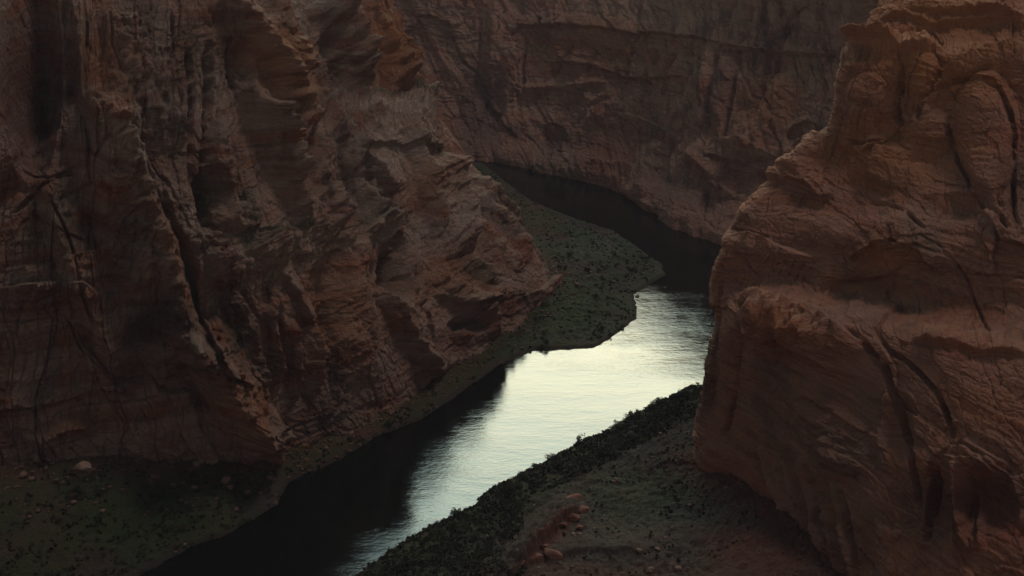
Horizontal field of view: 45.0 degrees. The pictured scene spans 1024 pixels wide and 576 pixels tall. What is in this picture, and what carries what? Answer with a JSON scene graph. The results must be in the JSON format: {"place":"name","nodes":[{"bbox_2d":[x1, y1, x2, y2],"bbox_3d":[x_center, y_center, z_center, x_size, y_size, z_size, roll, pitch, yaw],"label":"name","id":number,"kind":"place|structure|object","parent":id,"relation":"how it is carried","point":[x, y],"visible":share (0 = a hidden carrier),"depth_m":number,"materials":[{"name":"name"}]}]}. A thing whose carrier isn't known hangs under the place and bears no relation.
{"place":"outdoors","nodes":[
{"label":"outdoors","id":0,"kind":"place"},
{"bbox_2d":[0,0,562,465],"bbox_3d":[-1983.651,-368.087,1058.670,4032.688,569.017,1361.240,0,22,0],"label":"cliff","id":1,"kind":"structure","parent":0,"point":[248,232],"depth_m":569.03,"materials":[{"name":"stone"}]},
{"bbox_2d":[0,162,664,575],"bbox_3d":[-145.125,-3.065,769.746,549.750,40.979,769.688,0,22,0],"label":"riverbank","id":2,"kind":"structure","parent":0,"point":[36,530],"depth_m":551.50,"materials":[{"name":"soil"}]},
{"bbox_2d":[19,471,27,477],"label":"boulder","id":3,"kind":"object","parent":2,"relation":"on","point":[22,474],"visible":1,"depth_m":527.24,"materials":[{"name":"stone"}]},
{"bbox_2d":[48,571,60,575],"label":"shrub","id":4,"kind":"object","parent":2,"relation":"on","point":[58,573],"visible":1,"depth_m":492.08,"materials":[{"name":"green plant"}]},
{"bbox_2d":[74,461,91,473],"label":"boulder","id":5,"kind":"object","parent":2,"relation":"on","point":[85,467],"visible":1,"depth_m":522.24,"materials":[{"name":"stone"}]},
{"bbox_2d":[93,489,102,495],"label":"shrub","id":6,"kind":"object","parent":2,"relation":"on","point":[96,492],"visible":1,"depth_m":528.40,"materials":[{"name":"green plant"}]},
{"bbox_2d":[94,512,103,522],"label":"shrub","id":7,"kind":"object","parent":2,"relation":"on","point":[96,519],"visible":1,"depth_m":519.33,"materials":[{"name":"green plant"}]},
{"bbox_2d":[119,565,130,573],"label":"shrub","id":8,"kind":"object","parent":2,"relation":"on","point":[123,569],"visible":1,"depth_m":506.20,"materials":[{"name":"green plant"}]},
{"bbox_2d":[151,474,159,478],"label":"boulder","id":9,"kind":"object","parent":2,"relation":"on","point":[156,476],"visible":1,"depth_m":545.00,"materials":[{"name":"stone"}]},
{"bbox_2d":[192,461,200,466],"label":"boulder","id":10,"kind":"object","parent":2,"relation":"on","point":[196,463],"visible":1,"depth_m":548.10,"materials":[{"name":"stone"}]},
{"bbox_2d":[0,390,436,575],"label":"bank scrub","id":11,"kind":"object","parent":2,"relation":"on","point":[193,525],"visible":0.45,"depth_m":530.90,"materials":[{"name":"green plant"}]},
{"bbox_2d":[220,476,230,483],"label":"boulder","id":12,"kind":"object","parent":2,"relation":"on","point":[225,479],"visible":1,"depth_m":553.99,"materials":[{"name":"stone"}]},
{"bbox_2d":[0,255,599,518],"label":"talus rubble","id":13,"kind":"object","parent":2,"relation":"on","point":[21,466],"visible":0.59,"depth_m":582.38,"materials":[{"name":"stone"}]},
{"bbox_2d":[384,419,392,426],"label":"shrub","id":14,"kind":"object","parent":13,"relation":"on","point":[388,423],"visible":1,"depth_m":622.61,"materials":[{"name":"green plant"}]},
{"bbox_2d":[456,170,655,382],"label":"bushes","id":15,"kind":"object","parent":2,"relation":"on","point":[567,246],"visible":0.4,"depth_m":816.09,"materials":[{"name":"green plant"}]},
{"bbox_2d":[140,160,721,575],"bbox_3d":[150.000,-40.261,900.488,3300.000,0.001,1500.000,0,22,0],"label":"river","id":16,"kind":"structure","parent":0,"point":[359,508],"depth_m":625.98,"materials":[{"name":"black liquid"}]},
{"bbox_2d":[360,384,846,575],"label":"riverbank","id":17,"kind":"structure","parent":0,"point":[623,501],"depth_m":521.63,"materials":[{"name":"soil"}]},
{"bbox_2d":[384,570,397,575],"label":"shrub","id":18,"kind":"object","parent":17,"relation":"on","point":[395,573],"visible":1,"depth_m":505.83,"materials":[{"name":"green plant"}]},
{"bbox_2d":[418,554,430,562],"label":"shrub","id":19,"kind":"object","parent":17,"relation":"on","point":[424,557],"visible":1,"depth_m":512.82,"materials":[{"name":"green plant"}]},
{"bbox_2d":[450,507,460,515],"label":"shrub","id":20,"kind":"object","parent":17,"relation":"on","point":[454,511],"visible":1,"depth_m":548.10,"materials":[{"name":"green plant"}]},
{"bbox_2d":[453,510,465,516],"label":"shrub","id":21,"kind":"object","parent":17,"relation":"on","point":[463,513],"visible":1,"depth_m":546.05,"materials":[{"name":"green plant"}]},
{"bbox_2d":[480,532,499,539],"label":"shrub","id":22,"kind":"object","parent":17,"relation":"on","point":[492,537],"visible":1,"depth_m":525.97,"materials":[{"name":"green plant"}]},
{"bbox_2d":[501,482,513,492],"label":"shrub","id":23,"kind":"object","parent":17,"relation":"on","point":[504,487],"visible":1,"depth_m":561.72,"materials":[{"name":"green plant"}]},
{"bbox_2d":[517,472,526,478],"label":"shrub","id":24,"kind":"object","parent":17,"relation":"on","point":[522,475],"visible":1,"depth_m":575.89,"materials":[{"name":"green plant"}]},
{"bbox_2d":[354,382,702,575],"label":"riverside brush","id":25,"kind":"object","parent":17,"relation":"on","point":[543,472],"visible":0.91,"depth_m":549.07,"materials":[{"name":"green plant"}]},
{"bbox_2d":[534,553,541,558],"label":"boulder","id":26,"kind":"object","parent":17,"relation":"on","point":[537,555],"visible":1,"depth_m":507.62,"materials":[{"name":"red stone"}]},
{"bbox_2d":[540,544,548,550],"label":"boulder","id":27,"kind":"object","parent":17,"relation":"on","point":[542,547],"visible":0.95,"depth_m":513.81,"materials":[{"name":"red stone"}]},
{"bbox_2d":[544,548,562,559],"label":"boulder","id":28,"kind":"object","parent":17,"relation":"on","point":[551,553],"visible":1,"depth_m":507.57,"materials":[{"name":"red stone"}]},
{"bbox_2d":[551,453,558,459],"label":"shrub","id":29,"kind":"object","parent":17,"relation":"on","point":[554,456],"visible":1,"depth_m":592.26,"materials":[{"name":"green plant"}]},
{"bbox_2d":[568,513,580,521],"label":"boulder","id":30,"kind":"object","parent":17,"relation":"on","point":[574,517],"visible":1,"depth_m":534.63,"materials":[{"name":"red stone"}]},
{"bbox_2d":[566,494,582,498],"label":"boulder","id":31,"kind":"object","parent":17,"relation":"on","point":[578,496],"visible":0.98,"depth_m":550.40,"materials":[{"name":"red stone"}]},
{"bbox_2d":[576,524,583,529],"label":"boulder","id":32,"kind":"object","parent":17,"relation":"on","point":[580,527],"visible":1,"depth_m":526.89,"materials":[{"name":"red stone"}]},
{"bbox_2d":[575,433,585,445],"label":"shrub","id":33,"kind":"object","parent":17,"relation":"on","point":[578,440],"visible":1,"depth_m":604.52,"materials":[{"name":"green plant"}]},
{"bbox_2d":[578,505,589,513],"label":"boulder","id":34,"kind":"object","parent":17,"relation":"on","point":[583,509],"visible":1,"depth_m":540.33,"materials":[{"name":"red stone"}]},
{"bbox_2d":[431,418,757,575],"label":"slope scrub","id":35,"kind":"object","parent":17,"relation":"on","point":[657,555],"visible":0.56,"depth_m":531.58,"materials":[{"name":"green plant"}]},
{"bbox_2d":[628,411,638,416],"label":"shrub","id":36,"kind":"object","parent":17,"relation":"on","point":[634,413],"visible":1,"depth_m":630.47,"materials":[{"name":"green plant"}]},
{"bbox_2d":[635,548,642,553],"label":"boulder","id":37,"kind":"object","parent":17,"relation":"on","point":[639,550],"visible":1,"depth_m":502.00,"materials":[{"name":"stone"}]},
{"bbox_2d":[637,417,651,427],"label":"shrub","id":38,"kind":"object","parent":17,"relation":"on","point":[645,422],"visible":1,"depth_m":616.36,"materials":[{"name":"green plant"}]},
{"bbox_2d":[650,398,658,410],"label":"shrub","id":39,"kind":"object","parent":17,"relation":"on","point":[652,404],"visible":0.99,"depth_m":638.71,"materials":[{"name":"green plant"}]},
{"bbox_2d":[674,565,681,571],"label":"boulder","id":40,"kind":"object","parent":17,"relation":"on","point":[678,568],"visible":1,"depth_m":490.90,"materials":[{"name":"stone"}]},
{"bbox_2d":[681,390,692,397],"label":"shrub","id":41,"kind":"object","parent":17,"relation":"on","point":[688,393],"visible":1,"depth_m":652.04,"materials":[{"name":"green plant"}]},
{"bbox_2d":[642,441,847,575],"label":"slope rubble","id":42,"kind":"object","parent":17,"relation":"on","point":[789,526],"visible":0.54,"depth_m":525.10,"materials":[{"name":"red stone"}]},
{"bbox_2d":[392,0,878,245],"bbox_3d":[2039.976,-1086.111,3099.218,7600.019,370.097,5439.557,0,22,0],"label":"cliff","id":43,"kind":"structure","parent":0,"point":[695,118],"depth_m":1008.51,"materials":[{"name":"stone"}]},
{"bbox_2d":[692,0,1023,575],"bbox_3d":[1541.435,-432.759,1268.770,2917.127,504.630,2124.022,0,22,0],"label":"cliff","id":44,"kind":"structure","parent":0,"point":[860,410],"depth_m":507.37,"materials":[{"name":"stone"}]}
]}

